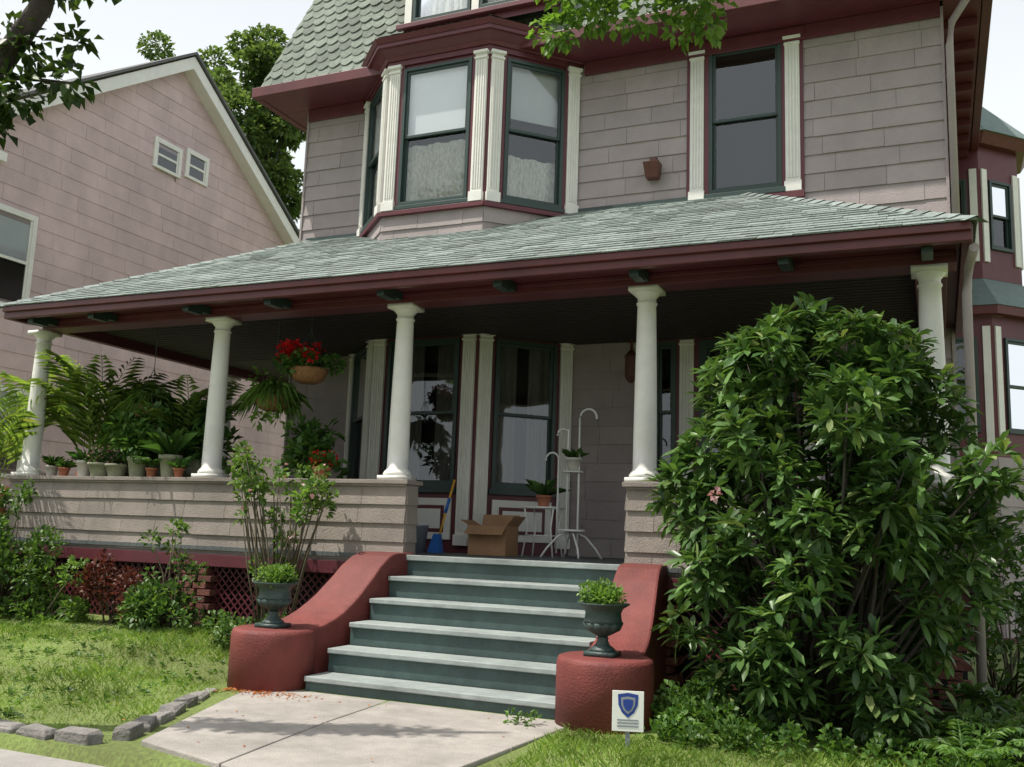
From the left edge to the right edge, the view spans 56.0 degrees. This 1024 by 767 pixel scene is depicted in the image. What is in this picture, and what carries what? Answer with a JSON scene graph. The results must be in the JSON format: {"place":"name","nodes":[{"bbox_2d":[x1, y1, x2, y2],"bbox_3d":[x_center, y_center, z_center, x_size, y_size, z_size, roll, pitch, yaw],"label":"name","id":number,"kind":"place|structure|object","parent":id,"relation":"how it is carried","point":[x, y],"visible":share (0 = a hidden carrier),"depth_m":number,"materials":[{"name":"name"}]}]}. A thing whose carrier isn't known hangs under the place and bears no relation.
{"place":"outdoors","nodes":[
{"label":"outdoors","id":0,"kind":"place"},
{"bbox_2d":[0,749,103,766],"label":"sidewalk","id":1,"kind":"structure","parent":0,"point":[9,758],"depth_m":5.20,"materials":[{"name":"concrete"}]},
{"bbox_2d":[0,0,121,149],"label":"street tree","id":2,"kind":"object","parent":1,"relation":"on","point":[22,31],"visible":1,"depth_m":5.97,"materials":[{"name":"green plant"}]},
{"bbox_2d":[141,690,562,766],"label":"path","id":3,"kind":"structure","parent":0,"point":[272,730],"depth_m":5.76,"materials":[{"name":"concrete"}]},
{"bbox_2d":[122,687,526,759],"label":"fallen petals","id":4,"kind":"object","parent":3,"relation":"on","point":[254,692],"visible":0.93,"depth_m":7.02,"materials":[{"name":"plant"}]},
{"bbox_2d":[374,65,558,155],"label":"window blinds","id":5,"kind":"object","parent":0,"point":[437,100],"depth_m":11.82,"materials":[{"name":"white fabric"}]},
{"bbox_2d":[5,481,972,589],"bbox_3d":[-0.059,1.733,11.462,9.876,0.695,5.725,-2,-10,24],"label":"porch siding","id":6,"kind":"object","parent":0,"point":[369,518],"visible":0.54,"depth_m":9.59,"materials":[{"name":"beige wood"}]},
{"bbox_2d":[10,263,954,484],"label":"porch columns","id":7,"kind":"structure","parent":6,"relation":"on","point":[928,277],"depth_m":9.02,"materials":[{"name":"white wood"}]},
{"bbox_2d":[0,192,989,308],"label":"porch roof","id":8,"kind":"structure","parent":7,"relation":"on","point":[747,216],"depth_m":9.54,"materials":[{"name":"tile"}]},
{"bbox_2d":[107,327,183,431],"bbox_3d":[-4.008,-0.007,10.822,0.805,1.418,0.832,-2,-10,24],"label":"hanging plant","id":9,"kind":"object","parent":8,"relation":"hanging from","point":[132,400],"visible":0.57,"depth_m":10.65,"materials":[{"name":"green plant"}]},
{"bbox_2d":[230,319,314,431],"bbox_3d":[-2.471,-0.124,10.092,0.818,1.307,0.886,-2,-10,24],"label":"hanging plant","id":10,"kind":"object","parent":8,"relation":"hanging from","point":[270,395],"visible":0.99,"depth_m":9.92,"materials":[{"name":"green plant"}]},
{"bbox_2d":[270,316,346,384],"bbox_3d":[-2.097,-0.386,10.034,0.683,0.780,0.622,-2,-10,24],"label":"hanging flower basket","id":11,"kind":"object","parent":8,"relation":"hanging from","point":[302,364],"visible":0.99,"depth_m":9.91,"materials":[{"name":"plant"}]},
{"bbox_2d":[306,197,687,240],"bbox_3d":[-0.100,-2.055,12.055,5.950,0.050,0.036,-2,-10,24],"label":"flashing","id":12,"kind":"object","parent":8,"relation":"on","point":[579,210],"visible":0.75,"depth_m":11.47,"materials":[{"name":"green paint"}]},
{"bbox_2d":[43,243,959,382],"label":"porch beams","id":13,"kind":"structure","parent":7,"relation":"on","point":[871,263],"depth_m":8.68,"materials":[{"name":"brown wood"}]},
{"bbox_2d":[6,475,969,493],"bbox_3d":[-0.051,1.371,11.508,9.890,0.060,5.750,-2,-10,24],"label":"rail cap top","id":14,"kind":"object","parent":6,"relation":"on","point":[398,482],"visible":0.45,"depth_m":9.70,"materials":[{"name":"paint"}]},
{"bbox_2d":[40,455,65,475],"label":"potted plant","id":15,"kind":"object","parent":14,"relation":"on","point":[51,468],"visible":0.85,"depth_m":10.75,"materials":[{"name":"green plant"}]},
{"bbox_2d":[52,458,76,475],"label":"potted plant","id":16,"kind":"object","parent":14,"relation":"on","point":[64,468],"visible":0.91,"depth_m":10.67,"materials":[{"name":"green plant"}]},
{"bbox_2d":[65,447,102,475],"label":"potted plant","id":17,"kind":"object","parent":14,"relation":"on","point":[79,456],"visible":0.61,"depth_m":10.57,"materials":[{"name":"green plant"}]},
{"bbox_2d":[84,446,113,475],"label":"potted flowers","id":18,"kind":"object","parent":14,"relation":"on","point":[96,467],"visible":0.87,"depth_m":10.44,"materials":[{"name":"ceramic"}]},
{"bbox_2d":[103,450,127,476],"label":"potted flowers","id":19,"kind":"object","parent":14,"relation":"on","point":[116,467],"visible":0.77,"depth_m":10.39,"materials":[{"name":"ceramic"}]},
{"bbox_2d":[107,400,171,476],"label":"potted plant","id":20,"kind":"object","parent":14,"relation":"on","point":[131,436],"visible":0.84,"depth_m":10.30,"materials":[{"name":"green plant"}]},
{"bbox_2d":[132,455,161,476],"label":"potted plant","id":21,"kind":"object","parent":14,"relation":"on","point":[151,471],"visible":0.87,"depth_m":10.15,"materials":[{"name":"green plant"}]},
{"bbox_2d":[139,426,199,476],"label":"potted plant","id":22,"kind":"object","parent":14,"relation":"on","point":[177,442],"visible":0.83,"depth_m":10.09,"materials":[{"name":"green plant"}]},
{"bbox_2d":[165,456,194,476],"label":"potted plant","id":23,"kind":"object","parent":14,"relation":"on","point":[178,466],"visible":0.94,"depth_m":10.00,"materials":[{"name":"green plant"}]},
{"bbox_2d":[309,450,338,478],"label":"potted flowers","id":24,"kind":"object","parent":14,"relation":"on","point":[320,457],"visible":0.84,"depth_m":9.35,"materials":[{"name":"red plant"}]},
{"bbox_2d":[5,537,972,586],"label":"porch floor","id":25,"kind":"structure","parent":0,"point":[596,560],"depth_m":9.53,"materials":[{"name":"paint"}]},
{"bbox_2d":[0,355,168,449],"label":"potted palm","id":26,"kind":"object","parent":25,"relation":"on","point":[74,384],"visible":0.42,"depth_m":11.12,"materials":[{"name":"plant"}]},
{"bbox_2d":[34,349,184,475],"bbox_3d":[-4.710,0.723,11.184,1.614,2.144,1.858,6,-10,-21],"label":"potted palm","id":27,"kind":"object","parent":25,"relation":"on","point":[87,423],"visible":0.46,"depth_m":10.94,"materials":[{"name":"plant"}]},
{"bbox_2d":[92,409,167,476],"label":"potted plant","id":28,"kind":"object","parent":25,"relation":"on","point":[105,428],"visible":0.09,"depth_m":10.77,"materials":[{"name":"green plant"}]},
{"bbox_2d":[113,437,192,476],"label":"potted plant","id":29,"kind":"object","parent":25,"relation":"on","point":[153,455],"visible":0.05,"depth_m":10.58,"materials":[{"name":"green plant"}]},
{"bbox_2d":[99,376,238,430],"bbox_3d":[-4.077,0.902,11.415,1.787,1.908,1.348,8,-11,-34],"label":"potted palm","id":30,"kind":"object","parent":25,"relation":"on","point":[134,380],"visible":0.07,"depth_m":11.28,"materials":[{"name":"plant"}]},
{"bbox_2d":[128,374,253,476],"bbox_3d":[-3.672,0.872,10.714,1.473,1.776,1.393,-2,-10,24],"label":"potted palm","id":31,"kind":"object","parent":25,"relation":"on","point":[192,416],"visible":0.25,"depth_m":10.47,"materials":[{"name":"plant"}]},
{"bbox_2d":[167,398,251,476],"bbox_3d":[-3.440,0.945,10.603,0.986,1.614,0.841,-2,-10,24],"label":"potted plant","id":32,"kind":"object","parent":25,"relation":"on","point":[194,466],"visible":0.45,"depth_m":10.51,"materials":[{"name":"green plant"}]},
{"bbox_2d":[278,415,351,478],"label":"potted plant","id":33,"kind":"object","parent":25,"relation":"on","point":[309,439],"visible":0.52,"depth_m":9.76,"materials":[{"name":"green plant"}]},
{"bbox_2d":[415,525,428,552],"bbox_3d":[-1.024,1.634,10.148,0.290,0.285,0.290,-2,-10,24],"label":"waste bin","id":34,"kind":"object","parent":25,"relation":"on","point":[421,535],"visible":0.48,"depth_m":10.05,"materials":[{"name":"grey plastic"}]},
{"bbox_2d":[427,480,455,552],"bbox_3d":[-0.750,1.406,10.250,0.162,0.780,0.253,-3,-11,31],"label":"broom","id":35,"kind":"object","parent":25,"relation":"on","point":[435,545],"visible":1,"depth_m":10.12,"materials":[{"name":"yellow plastic"}]},
{"bbox_2d":[461,515,525,555],"bbox_3d":[-0.215,1.559,9.931,0.600,0.419,0.450,-2,-10,24],"label":"cardboard box","id":36,"kind":"object","parent":25,"relation":"on","point":[494,535],"visible":0.96,"depth_m":9.83,"materials":[{"name":"brown cardboard"}]},
{"bbox_2d":[521,506,564,557],"bbox_3d":[0.323,1.554,10.087,0.360,0.522,0.300,-2,-10,24],"label":"side table","id":37,"kind":"object","parent":25,"relation":"on","point":[543,507],"visible":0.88,"depth_m":10.04,"materials":[{"name":"white metal"}]},
{"bbox_2d":[525,479,571,505],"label":"potted plant","id":38,"kind":"object","parent":37,"relation":"on","point":[547,490],"visible":0.92,"depth_m":10.10,"materials":[{"name":"green plant"}]},
{"bbox_2d":[540,408,601,558],"bbox_3d":[0.585,1.005,9.777,0.584,1.518,0.390,-4,-11,36],"label":"plant stand","id":39,"kind":"object","parent":25,"relation":"on","point":[572,531],"visible":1,"depth_m":9.73,"materials":[{"name":"white metal"}]},
{"bbox_2d":[561,448,589,470],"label":"potted plant","id":40,"kind":"object","parent":39,"relation":"on","point":[573,460],"visible":1,"depth_m":9.74,"materials":[{"name":"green plant"}]},
{"bbox_2d":[96,274,917,380],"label":"porch ceiling","id":41,"kind":"structure","parent":0,"point":[701,313],"depth_m":10.25,"materials":[{"name":"grey wood"}]},
{"bbox_2d":[0,608,1023,766],"bbox_3d":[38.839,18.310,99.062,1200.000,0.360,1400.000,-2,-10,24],"label":"ground","id":42,"kind":"structure","parent":0,"point":[133,753],"depth_m":6.45,"materials":[{"name":"green plant"}]},
{"bbox_2d":[0,479,68,618],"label":"shrub","id":43,"kind":"object","parent":42,"relation":"on","point":[9,567],"visible":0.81,"depth_m":9.85,"materials":[{"name":"green plant"}]},
{"bbox_2d":[0,367,97,529],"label":"shrub","id":44,"kind":"object","parent":42,"relation":"on","point":[22,415],"visible":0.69,"depth_m":10.94,"materials":[{"name":"plant"}]},
{"bbox_2d":[8,555,91,622],"bbox_3d":[-4.541,2.135,9.594,0.869,0.875,0.596,-2,-10,24],"label":"shrub","id":45,"kind":"object","parent":42,"relation":"on","point":[77,606],"visible":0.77,"depth_m":9.53,"materials":[{"name":"green plant"}]},
{"bbox_2d":[66,548,149,623],"bbox_3d":[-3.861,2.006,9.453,0.870,0.751,0.639,-2,-10,24],"label":"red shrub","id":46,"kind":"object","parent":42,"relation":"on","point":[106,579],"visible":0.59,"depth_m":9.40,"materials":[{"name":"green plant"}]},
{"bbox_2d":[0,688,216,745],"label":"stone edging","id":47,"kind":"object","parent":42,"relation":"on","point":[140,725],"visible":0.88,"depth_m":5.57,"materials":[{"name":"grey stone"}]},
{"bbox_2d":[0,619,225,718],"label":"lawn weeds","id":48,"kind":"object","parent":42,"relation":"on","point":[27,688],"visible":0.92,"depth_m":7.76,"materials":[{"name":"green plant"}]},
{"bbox_2d":[1,90,260,442],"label":"wall backing","id":49,"kind":"object","parent":42,"relation":"on","point":[164,174],"depth_m":18.85,"materials":[{"name":"pink paint"}]},
{"bbox_2d":[0,60,285,556],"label":"siding","id":50,"kind":"object","parent":49,"relation":"attached to","point":[146,224],"visible":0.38,"depth_m":17.79,"materials":[{"name":"pink paint"}]},
{"bbox_2d":[0,147,203,468],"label":"dark rooms","id":51,"kind":"object","parent":50,"relation":"attached to","point":[11,277],"visible":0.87,"depth_m":15.68,"materials":[{"name":"black"}]},
{"bbox_2d":[0,57,298,477],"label":"white trim","id":52,"kind":"structure","parent":42,"relation":"on","point":[191,69],"depth_m":19.38,"materials":[{"name":"paint"}]},
{"bbox_2d":[12,52,298,237],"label":"roof","id":53,"kind":"structure","parent":52,"relation":"on","point":[104,75],"depth_m":19.89,"materials":[{"name":"grey"}]},
{"label":"window glass","id":54,"kind":"object","parent":52,"relation":"attached to","visible":0},
{"bbox_2d":[0,215,29,430],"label":"blinds","id":55,"kind":"object","parent":54,"relation":"attached to","point":[14,235],"visible":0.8,"depth_m":15.65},
{"bbox_2d":[114,517,222,632],"bbox_3d":[-3.203,1.886,9.144,1.127,1.237,0.740,-2,-10,24],"label":"shrub","id":56,"kind":"object","parent":42,"relation":"on","point":[157,604],"visible":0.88,"depth_m":9.10,"materials":[{"name":"green plant"}]},
{"bbox_2d":[136,30,237,88],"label":"background tree","id":57,"kind":"object","parent":42,"relation":"on","point":[159,36],"visible":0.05,"depth_m":42.97,"materials":[{"name":"green plant"}]},
{"bbox_2d":[200,608,287,647],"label":"shrub","id":58,"kind":"object","parent":42,"relation":"on","point":[225,628],"visible":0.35,"depth_m":8.57,"materials":[{"name":"green plant"}]},
{"bbox_2d":[212,22,306,230],"bbox_3d":[-9.970,-3.773,36.129,4.439,20.683,5.017,6,-10,-25],"label":"background tree","id":59,"kind":"object","parent":42,"relation":"on","point":[264,129],"visible":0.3,"depth_m":35.92,"materials":[{"name":"green plant"}]},
{"bbox_2d":[226,439,337,621],"bbox_3d":[-2.218,1.502,8.898,1.263,1.948,0.581,-2,-10,24],"label":"rose bush","id":60,"kind":"object","parent":42,"relation":"on","point":[241,474],"visible":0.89,"depth_m":8.91,"materials":[{"name":"green plant"}]},
{"bbox_2d":[280,463,339,616],"bbox_3d":[-1.839,1.604,8.726,0.679,1.778,0.398,-2,-10,24],"label":"rose bush","id":61,"kind":"object","parent":42,"relation":"on","point":[307,499],"visible":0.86,"depth_m":8.78,"materials":[{"name":"green plant"}]},
{"bbox_2d":[227,551,668,734],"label":"front steps","id":62,"kind":"structure","parent":42,"relation":"on","point":[355,618],"depth_m":7.36,"materials":[{"name":"paint"}]},
{"bbox_2d":[252,562,299,628],"bbox_3d":[-1.860,1.654,7.563,0.365,0.502,0.368,-2,-10,24],"label":"garden urn","id":63,"kind":"object","parent":62,"relation":"on","point":[275,588],"visible":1,"depth_m":7.48,"materials":[{"name":"metal"}]},
{"bbox_2d":[577,577,629,657],"bbox_3d":[0.615,1.564,6.484,0.362,0.517,0.371,-2,-10,24],"label":"garden urn","id":64,"kind":"object","parent":62,"relation":"on","point":[602,621],"visible":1,"depth_m":6.39,"materials":[{"name":"metal"}]},
{"bbox_2d":[5,558,972,718],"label":"brick piers","id":65,"kind":"structure","parent":42,"relation":"on","point":[205,592],"depth_m":7.65,"materials":[{"name":"brown brick"}]},
{"bbox_2d":[27,556,939,718],"bbox_3d":[-1.238,2.167,8.820,9.637,0.800,0.014,-2,-10,24],"label":"lattice","id":66,"kind":"object","parent":65,"relation":"attached to","point":[322,584],"visible":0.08,"depth_m":9.50,"materials":[{"name":"red paint"}]},
{"bbox_2d":[7,28,972,592],"bbox_3d":[0.948,-0.187,13.913,9.830,7.400,10.300,-2,-10,24],"label":"wall backing","id":67,"kind":"object","parent":42,"relation":"on","point":[405,514],"depth_m":10.09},
{"bbox_2d":[10,0,1023,643],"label":"burgundy trim","id":68,"kind":"structure","parent":67,"relation":"attached to","point":[998,156],"depth_m":11.51,"materials":[{"name":"paint"}]},
{"bbox_2d":[2,0,992,334],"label":"gutters","id":69,"kind":"object","parent":68,"relation":"on","point":[878,238],"visible":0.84,"depth_m":8.63,"materials":[{"name":"red paint"}]},
{"bbox_2d":[27,0,1023,497],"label":"green trim","id":70,"kind":"structure","parent":68,"relation":"attached to","point":[505,488],"depth_m":11.28,"materials":[{"name":"paint"}]},
{"bbox_2d":[372,0,554,214],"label":"lace curtains","id":71,"kind":"object","parent":70,"relation":"attached to","point":[435,170],"visible":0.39,"depth_m":11.71,"materials":[{"name":"white fabric"}]},
{"bbox_2d":[408,345,777,483],"bbox_3d":[0.447,0.714,11.041,5.326,2.375,0.742,-1,-10,21],"label":"window glass","id":72,"kind":"object","parent":70,"relation":"attached to","point":[538,402],"visible":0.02,"depth_m":11.25,"materials":[{"name":"clear glass"}]},
{"bbox_2d":[343,0,1023,548],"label":"white pilasters","id":73,"kind":"object","parent":70,"relation":"attached to","point":[377,348],"visible":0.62,"depth_m":11.31,"materials":[{"name":"paint"}]},
{"bbox_2d":[355,0,1023,428],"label":"window glass","id":74,"kind":"object","parent":70,"relation":"attached to","point":[1015,352],"visible":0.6,"depth_m":13.51,"materials":[{"name":"clear glass"}]},
{"bbox_2d":[261,0,942,86],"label":"scalloped roof","id":75,"kind":"structure","parent":68,"relation":"on","point":[331,36],"depth_m":13.17,"materials":[{"name":"tile"}]},
{"bbox_2d":[972,107,1023,307],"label":"turret roof","id":76,"kind":"structure","parent":68,"relation":"on","point":[987,291],"depth_m":13.78,"materials":[{"name":"tile"}]},
{"bbox_2d":[282,6,1023,637],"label":"siding","id":77,"kind":"object","parent":67,"relation":"attached to","point":[630,122],"visible":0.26,"depth_m":11.13,"materials":[{"name":"paint"}]},
{"bbox_2d":[624,156,661,382],"bbox_3d":[1.496,-1.334,11.065,0.356,2.710,0.307,-2,-10,24],"label":"wall lamp fixture","id":78,"kind":"object","parent":77,"relation":"attached to","point":[652,166],"depth_m":11.19,"materials":[{"name":"black metal"}]},
{"bbox_2d":[35,48,1005,709],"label":"dark rooms","id":79,"kind":"object","parent":42,"relation":"on","point":[745,150],"visible":0.14,"depth_m":11.52,"materials":[{"name":"black"}]},
{"bbox_2d":[503,707,545,726],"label":"weeds","id":80,"kind":"object","parent":42,"relation":"on","point":[527,715],"visible":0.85,"depth_m":6.26,"materials":[{"name":"green plant"}]},
{"bbox_2d":[612,690,643,747],"bbox_3d":[0.679,2.014,5.654,0.185,0.405,0.023,1,-9,5],"label":"security sign","id":81,"kind":"object","parent":42,"relation":"on","point":[627,712],"visible":0.98,"depth_m":5.66,"materials":[{"name":"grey plastic"}]},
{"bbox_2d":[525,0,739,58],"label":"street tree","id":82,"kind":"object","parent":42,"relation":"on","point":[696,23],"visible":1,"depth_m":7.17,"materials":[{"name":"green plant"}]},
{"bbox_2d":[637,674,1023,766],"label":"ground cover","id":83,"kind":"object","parent":42,"relation":"on","point":[969,747],"visible":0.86,"depth_m":5.67,"materials":[{"name":"green plant"}]},
{"bbox_2d":[642,291,1023,751],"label":"rhododendron bush","id":84,"kind":"object","parent":42,"relation":"on","point":[821,651],"visible":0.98,"depth_m":6.12,"materials":[{"name":"green plant"}]},
{"bbox_2d":[946,0,987,709],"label":"downspouts","id":85,"kind":"object","parent":42,"relation":"on","point":[980,642],"visible":0.76,"depth_m":7.10,"materials":[{"name":"paint"}]},
{"bbox_2d":[966,523,1023,698],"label":"shrub","id":86,"kind":"object","parent":42,"relation":"on","point":[1012,686],"visible":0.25,"depth_m":8.08,"materials":[{"name":"green plant"}]},
{"bbox_2d":[0,0,1023,285],"label":"sky","id":87,"kind":"structure","parent":0,"point":[192,25],"materials":[{"name":"white"}]}
]}

